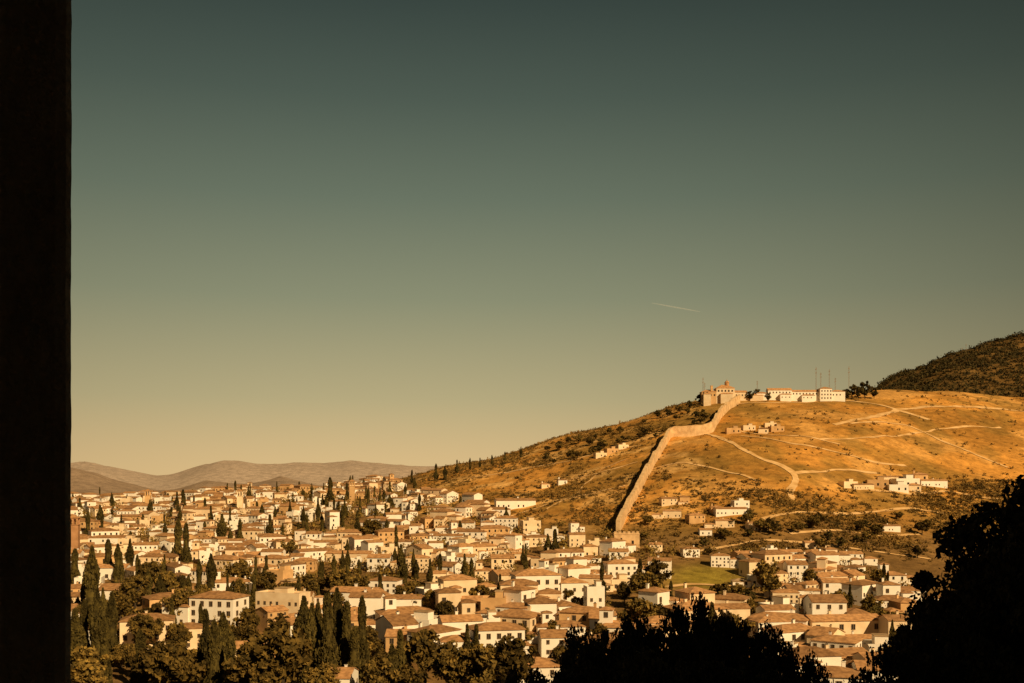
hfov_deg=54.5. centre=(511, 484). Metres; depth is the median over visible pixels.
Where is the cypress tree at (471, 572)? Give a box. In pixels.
[468,559,474,577]
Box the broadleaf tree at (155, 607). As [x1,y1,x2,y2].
[151,602,161,612]
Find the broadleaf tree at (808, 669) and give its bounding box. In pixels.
[781,644,833,682]
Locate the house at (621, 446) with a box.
[615,443,628,449]
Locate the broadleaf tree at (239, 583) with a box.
[233,578,246,592]
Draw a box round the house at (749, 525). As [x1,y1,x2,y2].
[745,520,758,530]
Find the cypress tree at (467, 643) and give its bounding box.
[462,623,470,649]
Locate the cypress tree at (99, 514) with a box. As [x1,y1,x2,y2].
[96,504,104,519]
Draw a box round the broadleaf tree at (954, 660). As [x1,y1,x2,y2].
[869,602,1023,682]
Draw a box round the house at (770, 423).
[763,421,776,427]
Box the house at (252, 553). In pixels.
[232,550,260,555]
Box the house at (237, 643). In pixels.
[235,641,274,656]
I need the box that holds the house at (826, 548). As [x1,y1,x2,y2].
[822,545,836,551]
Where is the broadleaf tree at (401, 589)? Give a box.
[394,584,406,593]
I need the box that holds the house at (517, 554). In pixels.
[511,549,524,559]
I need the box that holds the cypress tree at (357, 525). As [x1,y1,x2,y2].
[354,517,360,529]
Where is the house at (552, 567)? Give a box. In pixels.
[535,563,565,578]
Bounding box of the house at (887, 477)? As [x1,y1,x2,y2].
[884,475,902,481]
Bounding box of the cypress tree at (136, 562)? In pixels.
[135,554,138,586]
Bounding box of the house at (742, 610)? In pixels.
[714,600,750,623]
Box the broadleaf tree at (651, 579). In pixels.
[634,571,667,592]
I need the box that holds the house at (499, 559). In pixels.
[490,551,514,571]
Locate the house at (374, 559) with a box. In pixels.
[366,551,392,571]
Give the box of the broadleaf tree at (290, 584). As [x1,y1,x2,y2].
[277,582,296,588]
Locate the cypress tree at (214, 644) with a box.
[204,618,222,682]
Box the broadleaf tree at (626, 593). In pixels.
[618,584,629,605]
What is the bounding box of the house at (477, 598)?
[433,585,481,611]
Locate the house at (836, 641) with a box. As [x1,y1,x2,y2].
[798,631,862,647]
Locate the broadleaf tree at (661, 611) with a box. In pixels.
[645,602,671,616]
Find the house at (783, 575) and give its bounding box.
[776,570,795,582]
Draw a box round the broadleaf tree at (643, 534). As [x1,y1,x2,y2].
[640,531,648,537]
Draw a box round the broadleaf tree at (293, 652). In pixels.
[247,618,314,682]
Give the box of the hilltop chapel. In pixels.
[700,380,763,405]
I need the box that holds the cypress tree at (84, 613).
[79,599,90,647]
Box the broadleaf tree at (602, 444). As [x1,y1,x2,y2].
[597,442,606,446]
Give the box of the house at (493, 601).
[481,590,505,609]
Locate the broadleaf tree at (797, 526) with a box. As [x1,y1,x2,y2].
[791,521,807,533]
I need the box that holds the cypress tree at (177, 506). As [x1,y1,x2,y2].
[176,497,179,511]
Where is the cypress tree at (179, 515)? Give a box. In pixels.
[177,507,182,520]
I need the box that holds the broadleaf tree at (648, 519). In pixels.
[642,515,653,522]
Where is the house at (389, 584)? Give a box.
[368,574,404,593]
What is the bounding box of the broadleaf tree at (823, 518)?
[813,513,827,522]
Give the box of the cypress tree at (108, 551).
[103,539,113,564]
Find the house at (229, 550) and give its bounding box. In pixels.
[225,545,247,554]
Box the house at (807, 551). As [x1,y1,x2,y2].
[798,546,822,553]
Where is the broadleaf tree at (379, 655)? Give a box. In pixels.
[370,651,387,660]
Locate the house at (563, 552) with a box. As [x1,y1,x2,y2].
[554,547,601,562]
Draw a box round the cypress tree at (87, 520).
[85,511,90,529]
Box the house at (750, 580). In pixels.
[730,574,775,587]
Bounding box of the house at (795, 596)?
[770,587,805,605]
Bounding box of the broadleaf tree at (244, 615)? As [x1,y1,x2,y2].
[231,610,258,627]
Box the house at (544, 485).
[540,481,549,488]
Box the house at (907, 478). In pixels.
[890,474,919,483]
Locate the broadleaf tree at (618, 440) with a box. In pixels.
[615,438,623,442]
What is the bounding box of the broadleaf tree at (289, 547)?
[280,539,297,556]
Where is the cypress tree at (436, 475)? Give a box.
[433,464,438,478]
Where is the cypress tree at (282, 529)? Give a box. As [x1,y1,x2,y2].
[281,523,284,534]
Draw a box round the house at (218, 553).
[215,548,224,554]
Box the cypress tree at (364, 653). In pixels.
[357,595,370,665]
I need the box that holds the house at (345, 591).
[330,583,383,603]
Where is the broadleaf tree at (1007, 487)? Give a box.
[974,480,1020,653]
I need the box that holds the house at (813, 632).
[806,624,845,643]
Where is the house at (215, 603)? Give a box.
[161,587,250,626]
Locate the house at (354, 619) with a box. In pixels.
[351,610,367,626]
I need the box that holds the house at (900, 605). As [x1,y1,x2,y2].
[882,594,916,613]
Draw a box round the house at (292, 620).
[285,613,322,635]
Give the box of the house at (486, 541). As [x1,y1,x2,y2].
[470,540,488,543]
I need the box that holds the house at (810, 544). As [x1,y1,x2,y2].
[802,539,817,548]
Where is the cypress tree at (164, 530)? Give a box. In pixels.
[162,522,167,532]
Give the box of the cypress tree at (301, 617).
[292,595,308,632]
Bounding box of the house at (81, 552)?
[71,548,84,557]
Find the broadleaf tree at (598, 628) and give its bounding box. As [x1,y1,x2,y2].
[587,623,608,634]
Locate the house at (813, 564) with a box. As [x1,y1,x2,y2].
[808,558,843,570]
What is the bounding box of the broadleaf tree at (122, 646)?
[112,643,134,651]
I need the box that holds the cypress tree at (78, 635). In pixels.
[71,607,86,652]
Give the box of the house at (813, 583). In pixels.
[795,578,820,593]
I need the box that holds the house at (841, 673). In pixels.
[812,660,862,682]
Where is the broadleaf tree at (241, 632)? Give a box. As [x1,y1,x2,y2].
[233,625,259,640]
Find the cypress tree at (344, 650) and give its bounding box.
[337,600,351,666]
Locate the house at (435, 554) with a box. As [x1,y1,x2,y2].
[431,550,440,561]
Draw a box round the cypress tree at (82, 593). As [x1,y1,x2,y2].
[80,580,85,602]
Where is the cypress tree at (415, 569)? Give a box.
[412,560,419,579]
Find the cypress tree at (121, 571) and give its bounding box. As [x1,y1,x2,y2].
[118,552,124,582]
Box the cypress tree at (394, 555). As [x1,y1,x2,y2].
[392,548,397,560]
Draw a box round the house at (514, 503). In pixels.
[494,496,535,509]
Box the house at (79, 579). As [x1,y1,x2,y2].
[74,576,104,583]
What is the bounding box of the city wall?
[616,395,739,532]
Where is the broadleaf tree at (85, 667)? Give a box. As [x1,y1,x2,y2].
[71,645,108,682]
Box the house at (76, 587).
[71,581,80,591]
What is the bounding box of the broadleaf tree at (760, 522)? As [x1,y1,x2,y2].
[753,518,770,532]
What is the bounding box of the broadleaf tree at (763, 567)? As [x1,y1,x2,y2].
[752,559,779,578]
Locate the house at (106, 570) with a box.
[84,564,130,579]
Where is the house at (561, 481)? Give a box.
[557,477,566,485]
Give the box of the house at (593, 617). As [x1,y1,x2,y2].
[588,611,616,629]
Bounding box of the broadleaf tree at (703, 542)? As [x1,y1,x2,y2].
[699,536,709,546]
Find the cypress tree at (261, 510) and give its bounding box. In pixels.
[259,504,264,512]
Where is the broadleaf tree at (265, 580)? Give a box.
[249,570,276,589]
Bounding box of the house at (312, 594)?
[303,588,315,603]
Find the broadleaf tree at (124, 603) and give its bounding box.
[106,588,138,624]
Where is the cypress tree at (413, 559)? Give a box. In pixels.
[411,549,415,576]
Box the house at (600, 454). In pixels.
[593,451,606,458]
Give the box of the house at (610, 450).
[603,446,618,454]
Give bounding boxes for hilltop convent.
[755,387,845,401]
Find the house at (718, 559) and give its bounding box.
[710,552,739,567]
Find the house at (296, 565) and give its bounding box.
[278,558,306,577]
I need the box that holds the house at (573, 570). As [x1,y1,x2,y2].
[556,562,605,578]
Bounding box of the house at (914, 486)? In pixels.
[909,483,920,491]
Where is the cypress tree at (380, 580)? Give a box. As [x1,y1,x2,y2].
[378,574,383,588]
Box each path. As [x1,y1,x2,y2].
[471,445,639,477]
[511,485,624,515]
[547,459,624,508]
[567,462,635,479]
[653,462,755,480]
[666,583,730,586]
[700,539,929,558]
[707,433,798,499]
[739,400,928,419]
[741,431,839,444]
[741,435,905,465]
[761,507,942,518]
[789,529,920,535]
[794,469,878,473]
[820,425,1000,439]
[832,409,898,424]
[851,421,1006,466]
[870,489,994,498]
[896,405,1023,411]
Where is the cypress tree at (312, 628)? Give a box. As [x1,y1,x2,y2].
[301,602,321,682]
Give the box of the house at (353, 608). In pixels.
[350,605,357,614]
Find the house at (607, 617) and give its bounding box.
[598,606,635,631]
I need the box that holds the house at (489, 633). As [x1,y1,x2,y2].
[439,618,525,650]
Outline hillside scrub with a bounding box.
[399,388,1023,564]
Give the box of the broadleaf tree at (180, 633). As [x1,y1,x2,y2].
[171,626,192,644]
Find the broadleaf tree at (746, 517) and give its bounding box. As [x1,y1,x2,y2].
[741,513,753,520]
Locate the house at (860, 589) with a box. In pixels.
[841,577,875,605]
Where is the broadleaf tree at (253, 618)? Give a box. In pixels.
[246,613,260,628]
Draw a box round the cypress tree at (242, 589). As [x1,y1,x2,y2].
[240,584,245,593]
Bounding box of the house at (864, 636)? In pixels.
[845,631,871,639]
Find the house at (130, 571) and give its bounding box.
[124,566,135,577]
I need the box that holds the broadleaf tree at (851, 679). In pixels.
[816,674,865,682]
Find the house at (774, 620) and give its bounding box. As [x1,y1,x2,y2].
[748,614,811,636]
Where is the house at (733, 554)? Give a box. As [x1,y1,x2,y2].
[730,549,752,557]
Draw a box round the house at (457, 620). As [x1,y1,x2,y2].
[437,610,483,632]
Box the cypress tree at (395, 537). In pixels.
[394,525,398,550]
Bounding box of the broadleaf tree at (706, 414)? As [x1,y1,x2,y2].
[699,412,710,417]
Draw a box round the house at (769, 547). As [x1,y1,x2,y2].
[760,545,777,550]
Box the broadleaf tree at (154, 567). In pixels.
[137,560,161,581]
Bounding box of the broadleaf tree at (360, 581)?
[344,573,369,586]
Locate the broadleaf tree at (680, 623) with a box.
[655,591,729,667]
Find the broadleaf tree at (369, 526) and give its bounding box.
[359,519,381,534]
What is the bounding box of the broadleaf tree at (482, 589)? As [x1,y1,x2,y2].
[468,585,489,595]
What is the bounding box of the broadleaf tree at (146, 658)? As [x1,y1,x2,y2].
[132,638,187,682]
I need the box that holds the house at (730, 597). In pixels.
[715,589,750,602]
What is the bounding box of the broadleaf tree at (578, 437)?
[573,434,582,443]
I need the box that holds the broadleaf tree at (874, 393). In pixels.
[868,387,878,396]
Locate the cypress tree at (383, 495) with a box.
[382,490,385,499]
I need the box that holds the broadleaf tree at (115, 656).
[108,648,126,667]
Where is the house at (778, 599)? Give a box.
[758,595,804,614]
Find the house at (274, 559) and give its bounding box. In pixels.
[264,552,291,567]
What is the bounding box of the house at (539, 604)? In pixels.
[523,592,557,619]
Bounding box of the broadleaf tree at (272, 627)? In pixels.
[264,625,274,630]
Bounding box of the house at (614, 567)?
[603,557,644,577]
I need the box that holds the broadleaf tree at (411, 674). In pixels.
[396,661,427,682]
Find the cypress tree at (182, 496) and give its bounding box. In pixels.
[181,489,184,502]
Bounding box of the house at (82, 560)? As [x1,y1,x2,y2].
[78,553,86,563]
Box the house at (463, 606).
[433,583,476,613]
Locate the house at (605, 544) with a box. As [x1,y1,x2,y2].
[599,536,635,555]
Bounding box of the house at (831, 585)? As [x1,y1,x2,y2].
[817,575,855,593]
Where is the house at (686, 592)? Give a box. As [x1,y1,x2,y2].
[673,582,716,602]
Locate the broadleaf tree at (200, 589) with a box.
[181,583,211,595]
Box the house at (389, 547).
[377,542,398,554]
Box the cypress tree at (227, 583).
[225,573,230,591]
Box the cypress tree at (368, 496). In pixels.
[366,486,369,503]
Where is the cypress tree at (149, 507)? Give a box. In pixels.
[147,499,153,510]
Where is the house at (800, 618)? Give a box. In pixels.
[747,609,809,625]
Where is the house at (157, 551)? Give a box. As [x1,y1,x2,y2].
[146,547,166,553]
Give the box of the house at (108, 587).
[99,583,125,599]
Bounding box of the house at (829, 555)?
[805,548,839,564]
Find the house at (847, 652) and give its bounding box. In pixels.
[824,643,867,660]
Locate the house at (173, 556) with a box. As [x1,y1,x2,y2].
[164,551,192,568]
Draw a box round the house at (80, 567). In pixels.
[71,563,84,575]
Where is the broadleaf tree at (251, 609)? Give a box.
[242,606,255,613]
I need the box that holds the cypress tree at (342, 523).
[340,513,344,526]
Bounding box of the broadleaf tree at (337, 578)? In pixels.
[329,568,355,586]
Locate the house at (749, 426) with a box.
[740,423,755,430]
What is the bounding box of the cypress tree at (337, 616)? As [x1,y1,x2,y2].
[332,586,342,666]
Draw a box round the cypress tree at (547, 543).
[543,534,551,550]
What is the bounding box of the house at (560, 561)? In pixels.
[547,555,566,565]
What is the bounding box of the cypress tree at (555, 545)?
[551,529,559,549]
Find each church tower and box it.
[71,515,80,548]
[144,489,151,502]
[237,489,242,507]
[349,479,354,503]
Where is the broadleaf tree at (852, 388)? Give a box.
[847,384,856,395]
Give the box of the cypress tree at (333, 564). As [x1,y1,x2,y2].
[331,555,336,571]
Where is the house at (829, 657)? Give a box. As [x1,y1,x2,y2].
[782,641,852,668]
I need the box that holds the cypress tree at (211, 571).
[205,553,217,590]
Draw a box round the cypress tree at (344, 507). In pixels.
[343,497,346,519]
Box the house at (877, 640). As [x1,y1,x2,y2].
[862,633,888,651]
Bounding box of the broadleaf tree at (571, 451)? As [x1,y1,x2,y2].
[568,449,574,457]
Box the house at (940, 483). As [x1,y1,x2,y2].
[920,478,947,487]
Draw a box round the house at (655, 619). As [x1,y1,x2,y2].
[639,598,729,624]
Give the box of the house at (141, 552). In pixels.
[123,549,146,561]
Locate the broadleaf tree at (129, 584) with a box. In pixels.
[118,573,150,608]
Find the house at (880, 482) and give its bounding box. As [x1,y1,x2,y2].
[865,476,888,488]
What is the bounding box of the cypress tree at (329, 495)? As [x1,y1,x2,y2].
[326,477,333,500]
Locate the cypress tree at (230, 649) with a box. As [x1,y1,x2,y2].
[223,631,240,682]
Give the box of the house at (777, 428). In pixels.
[768,424,783,431]
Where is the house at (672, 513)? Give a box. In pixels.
[651,508,681,518]
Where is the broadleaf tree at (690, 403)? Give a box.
[685,400,692,406]
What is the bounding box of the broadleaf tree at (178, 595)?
[159,588,192,614]
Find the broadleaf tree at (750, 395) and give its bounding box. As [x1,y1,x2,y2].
[745,391,753,398]
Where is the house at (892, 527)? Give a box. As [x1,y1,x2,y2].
[871,523,900,531]
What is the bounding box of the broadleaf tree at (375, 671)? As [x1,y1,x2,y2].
[359,657,404,682]
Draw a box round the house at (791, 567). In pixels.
[783,558,820,582]
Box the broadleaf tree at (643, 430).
[640,427,649,435]
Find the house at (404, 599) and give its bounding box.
[391,591,421,606]
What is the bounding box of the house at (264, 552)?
[260,546,286,555]
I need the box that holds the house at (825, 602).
[803,590,868,614]
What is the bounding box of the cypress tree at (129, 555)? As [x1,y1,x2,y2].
[125,538,133,565]
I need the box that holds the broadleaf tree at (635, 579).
[629,572,646,591]
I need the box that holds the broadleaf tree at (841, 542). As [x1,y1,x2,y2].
[835,537,846,547]
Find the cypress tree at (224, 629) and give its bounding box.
[218,611,229,682]
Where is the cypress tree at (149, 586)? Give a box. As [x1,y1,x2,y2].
[146,569,152,594]
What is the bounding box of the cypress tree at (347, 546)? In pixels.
[344,539,349,549]
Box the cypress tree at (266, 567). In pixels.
[262,555,268,571]
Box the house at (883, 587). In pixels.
[876,577,913,598]
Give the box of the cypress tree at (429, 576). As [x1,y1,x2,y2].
[426,558,433,581]
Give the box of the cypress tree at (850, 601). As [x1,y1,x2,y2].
[847,584,853,607]
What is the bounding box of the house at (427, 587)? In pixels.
[415,582,445,594]
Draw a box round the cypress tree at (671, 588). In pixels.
[669,580,672,596]
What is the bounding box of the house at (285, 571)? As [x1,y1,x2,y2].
[267,564,296,590]
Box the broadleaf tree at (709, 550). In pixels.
[704,547,713,553]
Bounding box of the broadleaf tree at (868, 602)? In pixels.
[859,594,884,610]
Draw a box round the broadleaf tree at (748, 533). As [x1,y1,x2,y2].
[744,528,753,535]
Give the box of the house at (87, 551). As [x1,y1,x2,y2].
[71,549,96,554]
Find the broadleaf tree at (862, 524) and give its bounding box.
[854,521,866,530]
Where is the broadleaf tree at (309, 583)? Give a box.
[301,573,319,590]
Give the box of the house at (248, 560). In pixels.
[231,559,252,578]
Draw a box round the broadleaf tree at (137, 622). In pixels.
[128,612,164,642]
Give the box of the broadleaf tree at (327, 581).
[324,574,331,588]
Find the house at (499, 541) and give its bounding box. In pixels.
[488,534,509,552]
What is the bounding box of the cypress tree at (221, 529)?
[216,514,226,536]
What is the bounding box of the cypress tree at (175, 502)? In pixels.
[174,491,178,508]
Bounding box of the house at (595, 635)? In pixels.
[581,631,611,641]
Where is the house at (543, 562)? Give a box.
[538,559,548,567]
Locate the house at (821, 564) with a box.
[814,557,835,571]
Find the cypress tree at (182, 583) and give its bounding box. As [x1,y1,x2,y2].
[180,575,184,592]
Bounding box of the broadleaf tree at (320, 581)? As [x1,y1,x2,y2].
[317,577,325,593]
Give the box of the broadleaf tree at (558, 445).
[556,443,563,450]
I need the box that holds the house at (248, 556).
[239,552,256,559]
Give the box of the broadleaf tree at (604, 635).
[595,621,633,666]
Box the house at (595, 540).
[587,537,599,550]
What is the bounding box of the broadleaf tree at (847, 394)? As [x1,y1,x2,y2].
[843,389,850,398]
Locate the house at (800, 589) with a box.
[781,583,804,594]
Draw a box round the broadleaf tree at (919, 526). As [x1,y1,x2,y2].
[914,521,929,534]
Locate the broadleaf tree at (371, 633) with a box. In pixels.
[366,627,378,640]
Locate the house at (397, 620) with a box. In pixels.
[374,611,418,648]
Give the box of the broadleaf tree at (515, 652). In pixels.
[492,635,537,681]
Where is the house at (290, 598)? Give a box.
[256,586,309,613]
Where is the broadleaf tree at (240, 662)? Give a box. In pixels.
[221,640,269,682]
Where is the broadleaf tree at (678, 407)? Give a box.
[674,405,683,410]
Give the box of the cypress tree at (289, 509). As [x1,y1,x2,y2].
[288,500,291,511]
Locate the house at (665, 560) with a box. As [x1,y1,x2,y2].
[647,555,671,578]
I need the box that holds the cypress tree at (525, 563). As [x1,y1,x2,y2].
[523,543,528,568]
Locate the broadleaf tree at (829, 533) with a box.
[820,531,832,540]
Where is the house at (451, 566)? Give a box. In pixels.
[436,559,461,573]
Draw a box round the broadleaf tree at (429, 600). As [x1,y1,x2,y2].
[414,589,434,609]
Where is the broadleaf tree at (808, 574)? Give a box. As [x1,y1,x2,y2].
[802,568,817,580]
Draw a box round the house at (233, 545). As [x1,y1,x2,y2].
[225,543,244,547]
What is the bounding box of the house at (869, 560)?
[838,549,877,565]
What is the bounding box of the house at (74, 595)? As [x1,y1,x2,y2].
[71,589,85,603]
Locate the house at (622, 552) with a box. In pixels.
[608,546,628,559]
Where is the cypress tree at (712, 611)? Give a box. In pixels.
[708,601,715,623]
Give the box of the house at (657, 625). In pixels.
[646,620,691,636]
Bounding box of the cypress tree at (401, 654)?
[396,628,406,672]
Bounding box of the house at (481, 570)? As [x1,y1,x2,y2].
[474,561,494,580]
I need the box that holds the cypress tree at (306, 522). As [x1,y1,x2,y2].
[305,513,309,530]
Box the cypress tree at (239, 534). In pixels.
[236,519,243,537]
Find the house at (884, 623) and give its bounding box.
[877,610,911,634]
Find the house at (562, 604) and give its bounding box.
[556,597,580,619]
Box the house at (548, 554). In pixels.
[530,547,558,567]
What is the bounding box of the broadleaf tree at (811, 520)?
[805,515,821,528]
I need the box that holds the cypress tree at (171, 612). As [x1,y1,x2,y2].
[169,598,176,622]
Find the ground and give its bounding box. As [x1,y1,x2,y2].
[71,334,1023,682]
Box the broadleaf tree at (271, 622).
[266,612,289,626]
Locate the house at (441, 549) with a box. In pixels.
[433,547,446,550]
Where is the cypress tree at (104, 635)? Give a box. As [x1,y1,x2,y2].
[98,617,112,682]
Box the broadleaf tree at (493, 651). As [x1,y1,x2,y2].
[490,648,499,676]
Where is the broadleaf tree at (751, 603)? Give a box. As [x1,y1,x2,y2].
[745,597,757,614]
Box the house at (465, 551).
[455,549,467,554]
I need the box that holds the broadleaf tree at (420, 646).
[403,628,462,682]
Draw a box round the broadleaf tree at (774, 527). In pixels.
[768,523,783,534]
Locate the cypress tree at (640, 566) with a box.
[637,559,642,570]
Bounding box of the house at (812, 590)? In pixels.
[804,584,820,594]
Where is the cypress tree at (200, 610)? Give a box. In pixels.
[198,604,202,622]
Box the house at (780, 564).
[777,559,793,569]
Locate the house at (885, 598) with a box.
[874,591,902,607]
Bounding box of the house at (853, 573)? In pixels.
[842,568,865,579]
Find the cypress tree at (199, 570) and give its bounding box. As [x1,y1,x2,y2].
[194,559,202,588]
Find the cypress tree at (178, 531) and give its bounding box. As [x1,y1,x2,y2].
[170,518,182,552]
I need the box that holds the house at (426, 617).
[413,610,438,627]
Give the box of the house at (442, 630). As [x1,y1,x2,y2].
[406,622,464,647]
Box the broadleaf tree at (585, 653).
[541,624,611,682]
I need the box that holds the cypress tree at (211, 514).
[208,505,213,519]
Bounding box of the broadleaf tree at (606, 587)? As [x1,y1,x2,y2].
[601,582,610,593]
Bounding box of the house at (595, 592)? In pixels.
[583,580,604,607]
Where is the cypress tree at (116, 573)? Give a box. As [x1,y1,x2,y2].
[113,563,118,582]
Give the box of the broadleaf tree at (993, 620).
[859,533,1023,682]
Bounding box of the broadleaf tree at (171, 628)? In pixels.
[167,622,191,639]
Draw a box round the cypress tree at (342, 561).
[340,550,344,568]
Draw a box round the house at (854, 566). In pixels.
[843,562,866,575]
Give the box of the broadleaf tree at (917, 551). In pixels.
[912,547,927,557]
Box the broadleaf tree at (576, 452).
[574,450,582,456]
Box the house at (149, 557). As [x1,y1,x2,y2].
[139,551,163,563]
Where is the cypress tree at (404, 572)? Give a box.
[400,560,408,583]
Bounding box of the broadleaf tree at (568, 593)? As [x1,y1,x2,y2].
[564,590,573,596]
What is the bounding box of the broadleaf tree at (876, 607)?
[869,604,883,611]
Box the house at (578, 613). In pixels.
[558,602,598,632]
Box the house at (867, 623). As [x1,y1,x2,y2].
[804,610,878,633]
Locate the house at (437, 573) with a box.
[426,570,453,582]
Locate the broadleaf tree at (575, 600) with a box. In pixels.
[571,597,582,605]
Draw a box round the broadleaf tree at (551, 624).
[547,619,560,628]
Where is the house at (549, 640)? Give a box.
[537,625,566,657]
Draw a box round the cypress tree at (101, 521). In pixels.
[100,516,103,527]
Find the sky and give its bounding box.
[71,0,1023,474]
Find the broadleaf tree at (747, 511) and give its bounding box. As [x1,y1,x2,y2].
[743,509,753,514]
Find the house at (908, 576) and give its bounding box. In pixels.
[905,573,913,583]
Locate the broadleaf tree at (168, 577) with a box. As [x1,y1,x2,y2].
[153,571,179,590]
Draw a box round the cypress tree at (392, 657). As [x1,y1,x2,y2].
[387,643,398,670]
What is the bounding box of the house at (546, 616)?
[528,610,586,643]
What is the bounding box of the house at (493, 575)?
[487,568,510,584]
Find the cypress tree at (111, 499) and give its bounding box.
[110,492,112,505]
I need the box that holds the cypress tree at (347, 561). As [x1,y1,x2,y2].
[345,549,351,575]
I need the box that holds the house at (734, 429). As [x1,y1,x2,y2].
[725,426,740,433]
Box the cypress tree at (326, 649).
[314,593,338,667]
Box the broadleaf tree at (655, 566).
[634,557,673,583]
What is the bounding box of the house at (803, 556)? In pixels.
[792,551,808,562]
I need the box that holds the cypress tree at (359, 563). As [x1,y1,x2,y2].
[355,559,361,573]
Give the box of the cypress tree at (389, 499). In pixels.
[387,494,391,505]
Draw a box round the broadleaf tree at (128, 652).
[122,643,135,673]
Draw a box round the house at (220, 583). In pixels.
[180,569,250,593]
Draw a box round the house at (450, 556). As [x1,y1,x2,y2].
[442,551,456,561]
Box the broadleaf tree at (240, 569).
[225,558,253,578]
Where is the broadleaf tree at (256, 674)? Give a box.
[247,653,287,682]
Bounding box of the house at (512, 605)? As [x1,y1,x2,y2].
[474,599,527,614]
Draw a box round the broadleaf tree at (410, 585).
[404,581,420,593]
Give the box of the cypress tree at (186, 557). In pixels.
[180,522,192,562]
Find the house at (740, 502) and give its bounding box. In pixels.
[731,498,749,508]
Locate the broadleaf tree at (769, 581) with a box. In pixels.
[757,571,782,599]
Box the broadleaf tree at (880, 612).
[871,610,891,614]
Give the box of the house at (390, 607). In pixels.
[367,595,434,629]
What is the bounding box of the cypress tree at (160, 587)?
[154,574,165,592]
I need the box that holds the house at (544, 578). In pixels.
[509,566,588,601]
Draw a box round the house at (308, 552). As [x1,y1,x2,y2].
[293,546,333,561]
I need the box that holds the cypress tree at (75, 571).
[71,548,80,583]
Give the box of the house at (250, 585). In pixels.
[249,582,262,592]
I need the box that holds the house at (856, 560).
[837,552,862,565]
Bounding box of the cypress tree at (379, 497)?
[378,487,381,500]
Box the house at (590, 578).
[578,572,612,584]
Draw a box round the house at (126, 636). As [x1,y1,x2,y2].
[118,610,202,649]
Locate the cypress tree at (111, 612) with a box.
[105,589,119,662]
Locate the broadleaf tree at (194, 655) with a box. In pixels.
[190,653,197,659]
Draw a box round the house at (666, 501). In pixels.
[658,496,687,505]
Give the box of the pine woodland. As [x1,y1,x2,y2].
[873,330,1023,396]
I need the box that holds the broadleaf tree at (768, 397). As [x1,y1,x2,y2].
[764,392,771,399]
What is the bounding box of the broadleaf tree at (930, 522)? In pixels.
[924,519,932,526]
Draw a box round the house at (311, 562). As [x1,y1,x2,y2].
[293,555,317,571]
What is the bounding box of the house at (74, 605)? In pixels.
[71,603,81,609]
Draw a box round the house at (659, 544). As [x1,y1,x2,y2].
[647,541,662,551]
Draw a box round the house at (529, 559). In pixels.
[527,555,533,564]
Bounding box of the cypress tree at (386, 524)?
[384,519,388,527]
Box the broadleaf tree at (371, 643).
[367,640,374,650]
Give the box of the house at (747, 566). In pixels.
[738,547,792,577]
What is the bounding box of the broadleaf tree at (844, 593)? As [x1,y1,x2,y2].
[830,588,848,600]
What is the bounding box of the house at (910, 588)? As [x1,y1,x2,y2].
[872,586,940,600]
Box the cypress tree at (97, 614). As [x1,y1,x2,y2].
[87,586,107,651]
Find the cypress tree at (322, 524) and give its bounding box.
[320,520,325,534]
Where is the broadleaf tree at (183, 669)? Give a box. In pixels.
[145,646,207,682]
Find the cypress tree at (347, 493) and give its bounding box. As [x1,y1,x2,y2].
[345,483,348,498]
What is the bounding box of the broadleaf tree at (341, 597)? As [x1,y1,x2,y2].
[330,592,344,602]
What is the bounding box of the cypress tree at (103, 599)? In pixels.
[101,587,106,609]
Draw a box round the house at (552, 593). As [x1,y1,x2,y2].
[499,575,561,599]
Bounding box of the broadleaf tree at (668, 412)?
[664,409,670,416]
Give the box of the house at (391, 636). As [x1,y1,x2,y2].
[384,625,410,652]
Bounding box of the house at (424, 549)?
[405,542,432,557]
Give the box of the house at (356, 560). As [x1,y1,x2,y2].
[350,555,366,568]
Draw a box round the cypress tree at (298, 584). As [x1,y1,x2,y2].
[296,576,300,590]
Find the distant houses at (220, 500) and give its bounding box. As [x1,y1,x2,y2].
[71,473,585,554]
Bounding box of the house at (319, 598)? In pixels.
[308,595,343,613]
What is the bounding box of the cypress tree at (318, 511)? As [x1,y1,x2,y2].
[315,497,320,520]
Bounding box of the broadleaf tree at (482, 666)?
[455,643,507,682]
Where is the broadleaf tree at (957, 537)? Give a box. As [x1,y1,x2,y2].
[909,474,1023,625]
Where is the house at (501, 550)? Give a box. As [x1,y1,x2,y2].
[494,545,511,553]
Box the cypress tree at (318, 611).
[315,601,322,631]
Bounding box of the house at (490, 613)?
[481,610,499,622]
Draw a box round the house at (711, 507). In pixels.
[709,503,720,513]
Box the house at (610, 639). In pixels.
[595,629,623,654]
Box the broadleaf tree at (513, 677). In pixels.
[505,664,546,682]
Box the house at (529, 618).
[487,605,540,631]
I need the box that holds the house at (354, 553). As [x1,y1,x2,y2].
[326,548,374,561]
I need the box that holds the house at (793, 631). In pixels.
[763,618,810,642]
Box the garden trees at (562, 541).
[72,479,911,625]
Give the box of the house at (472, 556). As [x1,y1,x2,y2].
[456,551,476,567]
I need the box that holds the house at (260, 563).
[250,555,277,572]
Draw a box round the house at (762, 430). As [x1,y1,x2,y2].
[757,425,768,433]
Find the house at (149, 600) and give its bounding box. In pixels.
[142,588,179,609]
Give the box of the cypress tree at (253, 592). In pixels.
[250,574,256,608]
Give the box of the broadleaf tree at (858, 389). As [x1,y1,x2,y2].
[853,386,863,396]
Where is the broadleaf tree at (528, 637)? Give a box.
[518,623,535,640]
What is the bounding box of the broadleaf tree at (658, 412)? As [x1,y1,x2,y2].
[654,410,661,417]
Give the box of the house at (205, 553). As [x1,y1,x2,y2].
[198,547,211,564]
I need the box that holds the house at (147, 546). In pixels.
[133,541,158,551]
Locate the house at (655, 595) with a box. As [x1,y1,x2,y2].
[637,582,683,605]
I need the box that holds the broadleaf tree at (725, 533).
[720,529,732,537]
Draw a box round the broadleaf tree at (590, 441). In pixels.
[586,437,594,443]

